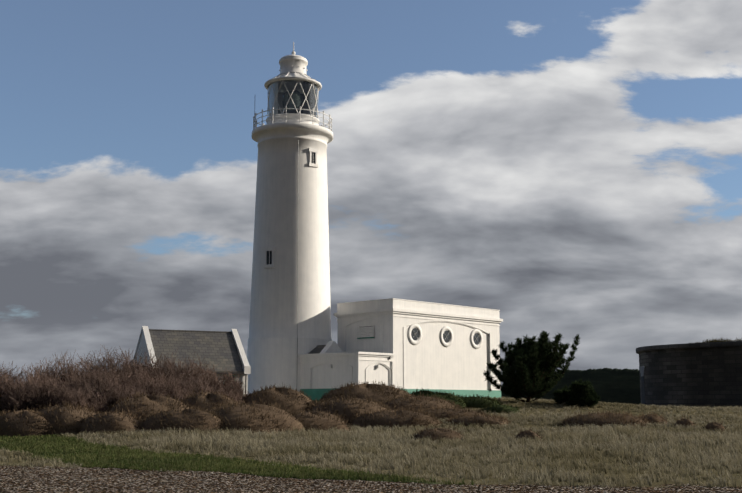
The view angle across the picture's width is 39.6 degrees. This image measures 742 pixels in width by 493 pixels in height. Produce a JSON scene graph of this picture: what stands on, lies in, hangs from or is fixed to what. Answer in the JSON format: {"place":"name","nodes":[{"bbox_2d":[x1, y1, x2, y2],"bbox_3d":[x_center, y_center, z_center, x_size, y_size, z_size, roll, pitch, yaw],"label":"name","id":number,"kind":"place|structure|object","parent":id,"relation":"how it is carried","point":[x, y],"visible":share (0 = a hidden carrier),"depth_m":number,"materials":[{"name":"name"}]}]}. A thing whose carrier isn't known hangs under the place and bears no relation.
{"place":"outdoors","nodes":[
{"label":"outdoors","id":0,"kind":"place"},
{"bbox_2d":[0,399,741,492],"bbox_3d":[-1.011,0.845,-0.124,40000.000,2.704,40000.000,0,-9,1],"label":"terrain","id":1,"kind":"structure","parent":0,"point":[46,478],"depth_m":21.38,"materials":[{"name":"plant"}]},
{"bbox_2d":[0,372,227,414],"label":"bare bush","id":2,"kind":"object","parent":1,"relation":"on","point":[35,406],"visible":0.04,"depth_m":48.58,"materials":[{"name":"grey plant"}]},
{"bbox_2d":[0,346,249,413],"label":"bare shrubs","id":3,"kind":"object","parent":1,"relation":"on","point":[52,386],"visible":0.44,"depth_m":50.10,"materials":[{"name":"brown plant"}]},
{"bbox_2d":[132,326,250,393],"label":"cottage building","id":4,"kind":"structure","parent":1,"relation":"on","point":[223,352],"depth_m":60.92,"materials":[{"name":"stone"}]},
{"bbox_2d":[0,434,473,484],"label":"turf grass","id":5,"kind":"structure","parent":1,"relation":"on","point":[105,456],"depth_m":27.80,"materials":[{"name":"green plant"}]},
{"bbox_2d":[247,42,332,393],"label":"lighthouse tower","id":6,"kind":"structure","parent":1,"relation":"on","point":[290,312],"depth_m":70.97,"materials":[{"name":"white paint"}]},
{"bbox_2d":[0,383,724,440],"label":"scrub mounds","id":7,"kind":"object","parent":1,"relation":"on","point":[329,423],"visible":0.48,"depth_m":46.62,"materials":[{"name":"brown plant"}]},
{"bbox_2d":[0,380,727,440],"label":"shrub mound twigs","id":8,"kind":"object","parent":7,"relation":"attached to","point":[382,404],"visible":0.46,"depth_m":48.38,"materials":[{"name":"brown plant"}]},
{"bbox_2d":[0,397,741,487],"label":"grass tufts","id":9,"kind":"object","parent":1,"relation":"on","point":[401,444],"visible":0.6,"depth_m":34.47,"materials":[{"name":"beige plant"}]},
{"bbox_2d":[298,298,502,400],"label":"annex building","id":10,"kind":"structure","parent":1,"relation":"on","point":[410,345],"depth_m":70.03,"materials":[{"name":"white paint"}]},
{"bbox_2d":[409,388,519,412],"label":"shrubs","id":11,"kind":"object","parent":1,"relation":"on","point":[493,400],"visible":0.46,"depth_m":62.03,"materials":[{"name":"green"}]},
{"bbox_2d":[483,331,580,401],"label":"bush","id":12,"kind":"object","parent":1,"relation":"on","point":[521,354],"depth_m":65.20,"materials":[{"name":"green plant"}]},
{"bbox_2d":[551,385,595,403],"bbox_3d":[12.913,9.434,64.975,2.908,1.623,2.762,0,-9,1],"label":"bush","id":13,"kind":"object","parent":1,"relation":"on","point":[563,395],"depth_m":64.56,"materials":[{"name":"green plant"}]},
{"bbox_2d":[566,378,600,406],"bbox_3d":[13.007,9.101,63.223,2.190,2.136,2.073,0,-9,1],"label":"bush","id":14,"kind":"object","parent":1,"relation":"on","point":[582,392],"depth_m":62.64,"materials":[{"name":"green plant"}]},
{"bbox_2d":[636,341,741,407],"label":"fort wall","id":15,"kind":"structure","parent":1,"relation":"on","point":[709,374],"depth_m":101.73,"materials":[{"name":"grey stone"}]},
{"bbox_2d":[695,337,741,342],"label":"fort scrub","id":16,"kind":"object","parent":15,"relation":"on","point":[716,340],"visible":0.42,"depth_m":100.68,"materials":[{"name":"green plant"}]},
{"bbox_2d":[0,0,741,384],"label":"sky","id":17,"kind":"structure","parent":0,"point":[569,168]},
{"bbox_2d":[501,368,640,404],"bbox_3d":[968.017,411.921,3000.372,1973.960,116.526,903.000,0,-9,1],"label":"distant hill","id":18,"kind":"structure","parent":0,"point":[614,385],"depth_m":2565.05,"materials":[{"name":"green plant"}]},
{"bbox_2d":[639,366,644,403],"bbox_3d":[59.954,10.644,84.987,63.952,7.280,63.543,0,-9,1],"label":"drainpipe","id":19,"kind":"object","parent":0,"point":[642,370],"visible":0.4,"depth_m":108.14,"materials":[{"name":"grey metal"}]}
]}

